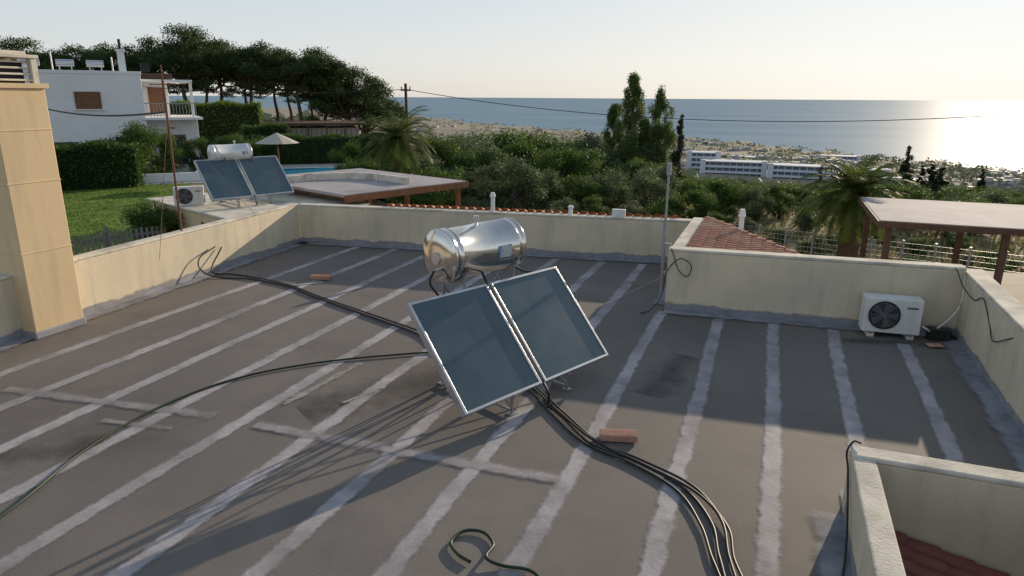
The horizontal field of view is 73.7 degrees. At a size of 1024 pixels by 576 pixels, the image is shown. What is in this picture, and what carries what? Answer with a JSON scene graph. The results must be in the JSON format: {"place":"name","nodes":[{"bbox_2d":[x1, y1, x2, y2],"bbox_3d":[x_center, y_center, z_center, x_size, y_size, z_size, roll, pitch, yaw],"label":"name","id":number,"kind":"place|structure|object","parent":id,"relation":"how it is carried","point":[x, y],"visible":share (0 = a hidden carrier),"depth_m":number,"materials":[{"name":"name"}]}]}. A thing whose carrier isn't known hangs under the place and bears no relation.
{"place":"outdoors","nodes":[
{"label":"outdoors","id":0,"kind":"place"},
{"bbox_2d":[62,182,191,255],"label":"lawn","id":1,"kind":"structure","parent":0,"point":[105,211],"depth_m":30.09,"materials":[{"name":"green plant"}]},
{"bbox_2d":[71,219,166,254],"bbox_3d":[-11.134,-1.127,18.852,0.125,1.150,3.100,14,21,41],"label":"picket fence","id":2,"kind":"object","parent":1,"relation":"on","point":[106,238],"visible":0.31,"depth_m":18.77,"materials":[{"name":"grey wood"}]},
{"bbox_2d":[117,198,186,240],"bbox_3d":[-10.508,-1.468,20.221,1.900,2.394,1.998,-4,16,-16],"label":"round shrub","id":3,"kind":"object","parent":1,"relation":"on","point":[141,219],"visible":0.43,"depth_m":19.82,"materials":[{"name":"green plant"}]},
{"bbox_2d":[139,163,361,184],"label":"patio paving","id":4,"kind":"structure","parent":0,"point":[305,165],"depth_m":47.22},
{"bbox_2d":[142,172,200,182],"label":"garden wall","id":5,"kind":"structure","parent":4,"relation":"on","point":[187,176],"depth_m":39.08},
{"bbox_2d":[327,139,373,169],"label":"round shrub","id":6,"kind":"object","parent":4,"relation":"on","point":[348,150],"visible":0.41,"depth_m":40.20,"materials":[{"name":"green plant"}]},
{"bbox_2d":[0,244,1020,575],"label":"flat roof floor","id":7,"kind":"structure","parent":0,"point":[604,518],"depth_m":7.55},
{"bbox_2d":[0,50,85,339],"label":"chimney","id":8,"kind":"object","parent":7,"relation":"on","point":[37,260],"visible":0.98,"depth_m":10.16,"materials":[{"name":"paint"}]},
{"bbox_2d":[0,238,305,350],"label":"sealant","id":9,"kind":"object","parent":7,"relation":"on","point":[18,338],"visible":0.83,"depth_m":13.00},
{"bbox_2d":[0,352,427,517],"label":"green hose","id":10,"kind":"object","parent":7,"relation":"on","point":[72,459],"visible":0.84,"depth_m":8.13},
{"bbox_2d":[2,387,561,481],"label":"roof cross seams","id":11,"kind":"object","parent":7,"relation":"on","point":[497,468],"visible":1,"depth_m":7.39,"materials":[{"name":"paint"}]},
{"bbox_2d":[197,246,419,335],"bbox_3d":[-3.417,0.073,12.005,7.681,0.568,0.921,13,20,38],"label":"black hose","id":12,"kind":"object","parent":7,"relation":"on","point":[305,292],"visible":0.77,"depth_m":12.87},
{"bbox_2d":[0,246,963,575],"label":"roof seam stripes","id":13,"kind":"object","parent":7,"relation":"on","point":[654,556],"visible":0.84,"depth_m":7.47,"materials":[{"name":"paint"}]},
{"bbox_2d":[298,238,667,263],"bbox_3d":[-0.709,-0.888,16.312,9.652,0.249,0.410,4,16,12],"label":"sealant","id":14,"kind":"object","parent":7,"relation":"on","point":[617,256],"visible":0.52,"depth_m":16.14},
{"bbox_2d":[449,528,539,575],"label":"green hose","id":15,"kind":"object","parent":7,"relation":"on","point":[487,558],"visible":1,"depth_m":5.51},
{"bbox_2d":[405,215,607,417],"bbox_3d":[-0.115,0.237,8.510,1.692,2.166,2.540,15,21,42],"label":"solar water heater","id":16,"kind":"object","parent":7,"relation":"on","point":[494,342],"visible":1,"depth_m":8.31,"materials":[{"name":"glass"}]},
{"bbox_2d":[599,428,637,442],"bbox_3d":[1.159,1.609,7.445,0.400,0.078,0.154,2,16,4],"label":"hollow clay brick","id":17,"kind":"object","parent":7,"relation":"on","point":[617,435],"visible":1,"depth_m":7.38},
{"bbox_2d":[528,387,742,575],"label":"cable bundle","id":18,"kind":"object","parent":7,"relation":"on","point":[618,454],"visible":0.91,"depth_m":6.67,"materials":[{"name":"rubber"}]},
{"bbox_2d":[663,302,956,338],"bbox_3d":[4.814,0.547,11.297,4.512,0.248,0.409,5,16,16],"label":"sealant","id":19,"kind":"object","parent":7,"relation":"on","point":[751,316],"visible":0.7,"depth_m":11.53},
{"bbox_2d":[864,331,913,339],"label":"concrete blocks","id":20,"kind":"object","parent":19,"relation":"on","point":[906,337],"depth_m":10.72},
{"bbox_2d":[858,292,924,336],"bbox_3d":[5.960,0.415,10.730,0.840,0.580,0.342,5,16,16],"label":"air conditioner unit","id":21,"kind":"object","parent":20,"relation":"on","point":[892,313],"visible":1,"depth_m":10.60,"materials":[{"name":"white metal"}]},
{"bbox_2d":[814,504,855,575],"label":"sealant","id":22,"kind":"object","parent":7,"relation":"on","point":[831,551],"visible":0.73,"depth_m":5.66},
{"bbox_2d":[846,465,873,575],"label":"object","id":23,"kind":"object","parent":7,"relation":"on","point":[859,547],"visible":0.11,"depth_m":5.32,"materials":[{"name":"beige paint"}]},
{"bbox_2d":[852,458,905,575],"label":"coping","id":24,"kind":"object","parent":23,"relation":"on","point":[885,555],"visible":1,"depth_m":5.04,"materials":[{"name":"concrete"}]},
{"bbox_2d":[842,451,1023,575],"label":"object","id":25,"kind":"object","parent":7,"relation":"on","point":[979,522],"visible":0.44,"depth_m":5.76,"materials":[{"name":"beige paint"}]},
{"bbox_2d":[850,445,1023,487],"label":"coping","id":26,"kind":"object","parent":25,"relation":"on","point":[958,469],"visible":1,"depth_m":5.78,"materials":[{"name":"concrete"}]},
{"bbox_2d":[943,327,1023,472],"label":"sealant","id":27,"kind":"object","parent":7,"relation":"on","point":[1005,421],"visible":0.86,"depth_m":8.46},
{"bbox_2d":[0,0,1023,100],"label":"sky","id":28,"kind":"structure","parent":0,"point":[940,50],"materials":[{"name":"white"}]},
{"bbox_2d":[168,96,1023,171],"bbox_3d":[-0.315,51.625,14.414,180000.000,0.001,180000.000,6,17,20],"label":"sea","id":29,"kind":"structure","parent":0,"point":[988,140],"depth_m":1771.78,"materials":[{"name":"blue liquid"}]},
{"bbox_2d":[191,108,1023,272],"bbox_3d":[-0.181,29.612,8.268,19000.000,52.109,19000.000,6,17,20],"label":"ground","id":30,"kind":"structure","parent":0,"point":[440,129],"depth_m":597.53,"materials":[{"name":"soil"}]},
{"bbox_2d":[0,34,67,69],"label":"pine tree","id":31,"kind":"object","parent":30,"relation":"on","point":[15,43],"visible":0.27,"depth_m":62.55,"materials":[{"name":"green plant"}]},
{"bbox_2d":[41,41,135,70],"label":"pine tree","id":32,"kind":"object","parent":30,"relation":"on","point":[90,54],"visible":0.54,"depth_m":65.00,"materials":[{"name":"green plant"}]},
{"bbox_2d":[54,138,146,190],"bbox_3d":[-22.719,-6.563,36.710,5.284,2.886,3.618,-9,18,-30],"label":"hedge","id":33,"kind":"object","parent":30,"relation":"on","point":[97,164],"visible":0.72,"depth_m":35.80,"materials":[{"name":"green plant"}]},
{"bbox_2d":[17,39,202,167],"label":"white villa","id":34,"kind":"object","parent":30,"relation":"on","point":[122,91],"visible":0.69,"depth_m":42.82,"materials":[{"name":"paint"}]},
{"bbox_2d":[103,120,169,173],"bbox_3d":[-22.122,-7.734,40.379,4.120,4.342,4.333,6,16,18],"label":"round shrub","id":35,"kind":"object","parent":30,"relation":"on","point":[135,134],"visible":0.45,"depth_m":39.73,"materials":[{"name":"green plant"}]},
{"bbox_2d":[96,43,193,95],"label":"pine tree","id":36,"kind":"object","parent":30,"relation":"on","point":[132,61],"visible":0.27,"depth_m":67.19,"materials":[{"name":"green plant"}]},
{"bbox_2d":[0,205,299,337],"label":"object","id":37,"kind":"object","parent":30,"relation":"on","point":[118,275],"visible":0.18,"depth_m":13.10,"materials":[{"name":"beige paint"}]},
{"bbox_2d":[0,203,297,280],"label":"coping","id":38,"kind":"object","parent":37,"relation":"on","point":[87,255],"visible":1,"depth_m":13.15,"materials":[{"name":"concrete"}]},
{"bbox_2d":[149,65,253,259],"bbox_3d":[-6.446,-2.656,13.560,0.856,3.352,3.934,2,16,6],"label":"antenna mast","id":39,"kind":"object","parent":37,"relation":"attached to","point":[168,127],"visible":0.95,"depth_m":13.11,"materials":[{"name":"metal"}]},
{"bbox_2d":[140,130,185,173],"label":"round shrub","id":40,"kind":"object","parent":30,"relation":"on","point":[177,153],"visible":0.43,"depth_m":42.28,"materials":[{"name":"green plant"}]},
{"bbox_2d":[134,22,229,100],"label":"pine tree","id":41,"kind":"object","parent":30,"relation":"on","point":[180,57],"visible":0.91,"depth_m":67.59,"materials":[{"name":"green plant"}]},
{"bbox_2d":[177,134,215,170],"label":"round shrub","id":42,"kind":"object","parent":30,"relation":"on","point":[190,152],"visible":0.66,"depth_m":44.53,"materials":[{"name":"green plant"}]},
{"bbox_2d":[170,99,263,158],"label":"hedge","id":43,"kind":"object","parent":30,"relation":"on","point":[223,118],"visible":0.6,"depth_m":53.13,"materials":[{"name":"green plant"}]},
{"bbox_2d":[185,37,254,100],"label":"pine tree","id":44,"kind":"object","parent":30,"relation":"on","point":[220,86],"visible":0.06,"depth_m":74.48,"materials":[{"name":"green plant"}]},
{"bbox_2d":[149,201,300,237],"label":"walls","id":45,"kind":"structure","parent":30,"relation":"on","point":[194,219],"depth_m":19.75,"materials":[{"name":"paint"}]},
{"bbox_2d":[146,191,369,218],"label":"roof slab","id":46,"kind":"structure","parent":45,"relation":"on","point":[216,209],"depth_m":20.77,"materials":[{"name":"concrete"}]},
{"bbox_2d":[172,185,205,205],"bbox_3d":[-9.614,-2.740,20.351,0.840,0.580,0.342,-6,17,-20],"label":"air conditioner unit","id":47,"kind":"object","parent":46,"relation":"on","point":[190,195],"visible":0.9,"depth_m":20.22,"materials":[{"name":"white plastic"}]},
{"bbox_2d":[193,140,293,206],"bbox_3d":[-8.068,-3.458,20.482,1.529,1.851,2.540,15,21,41],"label":"solar water heater","id":48,"kind":"object","parent":46,"relation":"on","point":[265,176],"visible":0.99,"depth_m":20.34,"materials":[{"name":"metal"}]},
{"bbox_2d":[196,38,292,102],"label":"pine tree","id":49,"kind":"object","parent":30,"relation":"on","point":[234,60],"visible":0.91,"depth_m":70.18,"materials":[{"name":"green plant"}]},
{"bbox_2d":[238,122,290,141],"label":"hedge","id":50,"kind":"object","parent":30,"relation":"on","point":[265,130],"visible":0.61,"depth_m":50.04,"materials":[{"name":"green plant"}]},
{"bbox_2d":[239,47,305,120],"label":"pine tree","id":51,"kind":"object","parent":30,"relation":"on","point":[258,79],"visible":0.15,"depth_m":78.33,"materials":[{"name":"green plant"}]},
{"bbox_2d":[257,45,342,120],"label":"pine tree","id":52,"kind":"object","parent":30,"relation":"on","point":[294,67],"visible":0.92,"depth_m":72.16,"materials":[{"name":"green plant"}]},
{"bbox_2d":[259,121,366,138],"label":"house","id":53,"kind":"structure","parent":30,"relation":"on","point":[313,128],"depth_m":62.65,"materials":[{"name":"brown wood"}]},
{"bbox_2d":[247,132,389,164],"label":"hedge","id":54,"kind":"object","parent":30,"relation":"on","point":[312,149],"visible":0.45,"depth_m":49.55,"materials":[{"name":"green plant"}]},
{"bbox_2d":[284,54,364,119],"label":"pine tree","id":55,"kind":"object","parent":30,"relation":"on","point":[315,94],"visible":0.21,"depth_m":73.78,"materials":[{"name":"green plant"}]},
{"bbox_2d":[299,62,389,125],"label":"pine tree","id":56,"kind":"object","parent":30,"relation":"on","point":[351,97],"visible":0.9,"depth_m":73.45,"materials":[{"name":"green plant"}]},
{"bbox_2d":[310,84,411,135],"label":"pine tree","id":57,"kind":"object","parent":30,"relation":"on","point":[398,109],"visible":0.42,"depth_m":77.57,"materials":[{"name":"green plant"}]},
{"bbox_2d":[293,181,468,208],"bbox_3d":[-5.530,-2.186,24.515,6.260,3.360,5.165,14,21,40],"label":"timber pergola","id":58,"kind":"object","parent":30,"relation":"on","point":[406,193],"visible":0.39,"depth_m":21.99,"materials":[{"name":"brown wood"}]},
{"bbox_2d":[245,168,465,197],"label":"grey roof","id":59,"kind":"structure","parent":58,"relation":"on","point":[339,187],"depth_m":22.77,"materials":[{"name":"concrete"}]},
{"bbox_2d":[287,172,408,183],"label":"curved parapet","id":60,"kind":"structure","parent":59,"relation":"on","point":[349,175],"depth_m":23.65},
{"bbox_2d":[353,105,438,203],"bbox_3d":[-5.674,-6.383,33.895,4.519,5.226,4.446,6,17,20],"label":"palm tree","id":61,"kind":"object","parent":30,"relation":"on","point":[396,144],"visible":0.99,"depth_m":33.21,"materials":[{"name":"green plant"}]},
{"bbox_2d":[401,83,410,149],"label":"utility pole","id":62,"kind":"object","parent":30,"relation":"on","point":[405,90],"visible":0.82,"depth_m":42.81,"materials":[{"name":"brown wood"}]},
{"bbox_2d":[411,90,1023,121],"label":"overhead wire","id":63,"kind":"object","parent":62,"relation":"attached to","point":[732,120],"visible":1,"depth_m":36.60,"materials":[{"name":"black plastic"}]},
{"bbox_2d":[386,164,469,206],"bbox_3d":[-3.819,-4.165,32.963,4.314,3.545,4.548,11,19,34],"label":"broadleaf tree","id":64,"kind":"object","parent":30,"relation":"on","point":[435,199],"visible":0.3,"depth_m":31.88,"materials":[{"name":"green plant"}]},
{"bbox_2d":[388,134,474,193],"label":"broadleaf tree","id":65,"kind":"object","parent":30,"relation":"on","point":[443,149],"visible":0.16,"depth_m":43.71,"materials":[{"name":"green plant"}]},
{"bbox_2d":[438,147,517,197],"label":"broadleaf tree","id":66,"kind":"object","parent":30,"relation":"on","point":[473,159],"visible":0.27,"depth_m":42.87,"materials":[{"name":"green plant"}]},
{"bbox_2d":[465,159,509,207],"bbox_3d":[-1.134,-5.020,36.030,3.199,3.480,3.857,13,20,38],"label":"olive tree","id":67,"kind":"object","parent":30,"relation":"on","point":[487,175],"visible":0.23,"depth_m":35.51,"materials":[{"name":"green plant"}]},
{"bbox_2d":[451,128,527,198],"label":"olive tree","id":68,"kind":"object","parent":30,"relation":"on","point":[473,145],"visible":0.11,"depth_m":49.27,"materials":[{"name":"green plant"}]},
{"bbox_2d":[298,206,688,257],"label":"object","id":69,"kind":"object","parent":30,"relation":"on","point":[598,236],"visible":0.14,"depth_m":16.11,"materials":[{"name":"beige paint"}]},
{"bbox_2d":[298,203,691,222],"bbox_3d":[-0.648,-1.814,16.312,9.656,0.047,0.252,4,16,12],"label":"coping","id":70,"kind":"object","parent":69,"relation":"on","point":[497,212],"visible":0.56,"depth_m":16.16,"materials":[{"name":"concrete"}]},
{"bbox_2d":[386,203,678,217],"bbox_3d":[0.473,-1.821,16.814,7.169,0.438,1.118,4,16,12],"label":"tiled eave","id":71,"kind":"object","parent":69,"relation":"attached to","point":[512,209],"visible":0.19,"depth_m":16.52,"materials":[{"name":"tile"}]},
{"bbox_2d":[472,155,557,211],"bbox_3d":[0.168,-4.625,34.019,4.132,4.015,3.430,3,16,10],"label":"olive tree","id":72,"kind":"object","parent":30,"relation":"on","point":[514,170],"visible":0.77,"depth_m":33.30,"materials":[{"name":"green plant"}]},
{"bbox_2d":[466,123,564,154],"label":"broadleaf tree","id":73,"kind":"object","parent":30,"relation":"on","point":[542,141],"visible":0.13,"depth_m":62.73,"materials":[{"name":"green plant"}]},
{"bbox_2d":[492,134,542,201],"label":"broadleaf tree","id":74,"kind":"object","parent":30,"relation":"on","point":[521,150],"visible":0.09,"depth_m":56.24,"materials":[{"name":"green plant"}]},
{"bbox_2d":[510,166,567,210],"bbox_3d":[1.330,-4.615,34.914,3.121,3.263,2.843,-8,18,-29],"label":"olive tree","id":75,"kind":"object","parent":30,"relation":"on","point":[555,190],"visible":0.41,"depth_m":34.31,"materials":[{"name":"green plant"}]},
{"bbox_2d":[531,146,591,202],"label":"broadleaf tree","id":76,"kind":"object","parent":30,"relation":"on","point":[559,161],"visible":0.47,"depth_m":41.83,"materials":[{"name":"green plant"}]},
{"bbox_2d":[556,174,604,212],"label":"broadleaf tree","id":77,"kind":"object","parent":30,"relation":"on","point":[572,185],"visible":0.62,"depth_m":35.40,"materials":[{"name":"green plant"}]},
{"bbox_2d":[558,145,616,196],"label":"broadleaf tree","id":78,"kind":"object","parent":30,"relation":"on","point":[589,160],"visible":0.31,"depth_m":43.26,"materials":[{"name":"green plant"}]},
{"bbox_2d":[550,130,632,202],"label":"olive tree","id":79,"kind":"object","parent":30,"relation":"on","point":[584,146],"visible":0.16,"depth_m":51.67,"materials":[{"name":"green plant"}]},
{"bbox_2d":[600,103,625,198],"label":"poplar tree","id":80,"kind":"object","parent":30,"relation":"on","point":[612,119],"visible":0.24,"depth_m":60.22,"materials":[{"name":"green plant"}]},
{"bbox_2d":[585,169,644,211],"bbox_3d":[5.231,-4.977,36.694,3.437,2.933,3.107,14,21,41],"label":"olive tree","id":81,"kind":"object","parent":30,"relation":"on","point":[605,182],"visible":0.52,"depth_m":36.14,"materials":[{"name":"green plant"}]},
{"bbox_2d":[608,71,652,194],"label":"poplar tree","id":82,"kind":"object","parent":30,"relation":"on","point":[629,144],"visible":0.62,"depth_m":56.77,"materials":[{"name":"green plant"}]},
{"bbox_2d":[614,156,666,204],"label":"broadleaf tree","id":83,"kind":"object","parent":30,"relation":"on","point":[635,167],"visible":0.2,"depth_m":45.95,"materials":[{"name":"green plant"}]},
{"bbox_2d":[261,109,1023,195],"bbox_3d":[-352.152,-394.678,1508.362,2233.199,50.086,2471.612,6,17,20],"label":"distant trees","id":84,"kind":"object","parent":30,"relation":"on","point":[962,171],"visible":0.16,"depth_m":493.52,"materials":[{"name":"green plant"}]},
{"bbox_2d":[608,166,680,216],"bbox_3d":[6.996,-4.696,35.369,3.641,3.200,3.223,-8,18,-27],"label":"olive tree","id":85,"kind":"object","parent":30,"relation":"on","point":[651,188],"visible":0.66,"depth_m":34.70,"materials":[{"name":"green plant"}]},
{"bbox_2d":[628,162,685,200],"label":"olive tree","id":86,"kind":"object","parent":30,"relation":"on","point":[674,182],"visible":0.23,"depth_m":41.03,"materials":[{"name":"green plant"}]},
{"bbox_2d":[637,84,677,166],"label":"poplar tree","id":87,"kind":"object","parent":30,"relation":"on","point":[659,132],"visible":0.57,"depth_m":56.41,"materials":[{"name":"green plant"}]},
{"bbox_2d":[644,192,697,218],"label":"broadleaf tree","id":88,"kind":"object","parent":30,"relation":"on","point":[674,204],"visible":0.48,"depth_m":31.26,"materials":[{"name":"green plant"}]},
{"bbox_2d":[669,114,685,182],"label":"cypress tree","id":89,"kind":"object","parent":30,"relation":"on","point":[675,155],"visible":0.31,"depth_m":54.17,"materials":[{"name":"green plant"}]},
{"bbox_2d":[677,187,719,218],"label":"broadleaf tree","id":90,"kind":"object","parent":30,"relation":"on","point":[700,199],"visible":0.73,"depth_m":32.54,"materials":[{"name":"green plant"}]},
{"bbox_2d":[415,122,1023,187],"bbox_3d":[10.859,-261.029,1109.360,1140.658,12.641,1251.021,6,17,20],"label":"distant houses","id":91,"kind":"structure","parent":30,"relation":"on","point":[1005,171],"depth_m":508.29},
{"bbox_2d":[699,177,747,217],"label":"broadleaf tree","id":92,"kind":"object","parent":30,"relation":"on","point":[732,190],"visible":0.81,"depth_m":34.79,"materials":[{"name":"green plant"}]},
{"bbox_2d":[699,159,767,176],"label":"hotel building","id":93,"kind":"structure","parent":30,"relation":"on","point":[742,167],"depth_m":419.35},
{"bbox_2d":[733,184,778,221],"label":"olive tree","id":94,"kind":"object","parent":30,"relation":"on","point":[755,210],"visible":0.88,"depth_m":33.97,"materials":[{"name":"green plant"}]},
{"bbox_2d":[764,181,796,218],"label":"broadleaf tree","id":95,"kind":"object","parent":30,"relation":"on","point":[777,192],"visible":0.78,"depth_m":35.24,"materials":[{"name":"green plant"}]},
{"bbox_2d":[790,194,820,231],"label":"olive tree","id":96,"kind":"object","parent":30,"relation":"on","point":[804,221],"visible":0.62,"depth_m":31.20,"materials":[{"name":"green plant"}]},
{"bbox_2d":[767,163,844,179],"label":"hotel building","id":97,"kind":"structure","parent":30,"relation":"on","point":[787,170],"depth_m":404.13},
{"bbox_2d":[665,251,965,328],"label":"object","id":98,"kind":"object","parent":30,"relation":"on","point":[833,290],"visible":0.2,"depth_m":11.30,"materials":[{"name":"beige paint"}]},
{"bbox_2d":[659,163,671,293],"bbox_3d":[2.694,-0.998,11.815,0.170,2.300,0.079,6,17,20],"label":"metal pole","id":99,"kind":"object","parent":98,"relation":"attached to","point":[664,243],"visible":0.98,"depth_m":11.84,"materials":[{"name":"metal"}]},
{"bbox_2d":[668,246,966,270],"bbox_3d":[4.895,-0.505,11.261,4.516,0.047,0.262,5,16,16],"label":"coping","id":100,"kind":"object","parent":98,"relation":"on","point":[825,258],"visible":0.93,"depth_m":11.15,"materials":[{"name":"concrete"}]},
{"bbox_2d":[664,216,1023,272],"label":"wire fence","id":101,"kind":"object","parent":30,"relation":"on","point":[970,250],"visible":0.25,"depth_m":22.11,"materials":[{"name":"metal"}]},
{"bbox_2d":[794,152,921,257],"bbox_3d":[9.688,-1.358,19.672,3.250,4.984,3.122,10,18,30],"label":"palm tree","id":102,"kind":"object","parent":30,"relation":"on","point":[855,183],"visible":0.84,"depth_m":19.01,"materials":[{"name":"green plant"}]},
{"bbox_2d":[956,275,1023,424],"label":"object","id":103,"kind":"object","parent":30,"relation":"on","point":[1002,362],"depth_m":8.83,"materials":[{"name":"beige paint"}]},
{"bbox_2d":[966,268,1023,332],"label":"coping","id":104,"kind":"object","parent":103,"relation":"on","point":[1008,304],"visible":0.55,"depth_m":9.26,"materials":[{"name":"concrete"}]},
{"bbox_2d":[985,271,1023,304],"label":"terrace","id":105,"kind":"structure","parent":30,"relation":"on","point":[1012,284],"depth_m":15.68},
{"bbox_2d":[858,197,1023,284],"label":"pergola","id":106,"kind":"object","parent":105,"relation":"on","point":[1006,221],"visible":0.82,"depth_m":14.47,"materials":[{"name":"brown wood"}]},
{"bbox_2d":[597,203,1023,272],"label":"dry grass","id":107,"kind":"structure","parent":0,"point":[987,244],"depth_m":29.09,"materials":[{"name":"plant"}]},
{"bbox_3d":[4.899,0.980,13.741,2.600,3.980,3.250,6,17,20],"label":"deck","id":108,"kind":"object","parent":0,"visible":0},
{"bbox_2d":[687,218,794,253],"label":"tiles","id":109,"kind":"object","parent":108,"relation":"on","point":[711,233],"visible":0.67,"depth_m":12.86,"materials":[{"name":"tile"}]},
{"bbox_3d":[2.701,3.381,2.674,1.750,0.480,7.050,6,17,20],"label":"deck","id":110,"kind":"object","parent":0,"visible":0},
{"bbox_2d":[894,530,1009,575],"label":"tiles","id":111,"kind":"object","parent":110,"relation":"on","point":[919,558],"visible":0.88,"depth_m":5.67,"materials":[{"name":"tile"}]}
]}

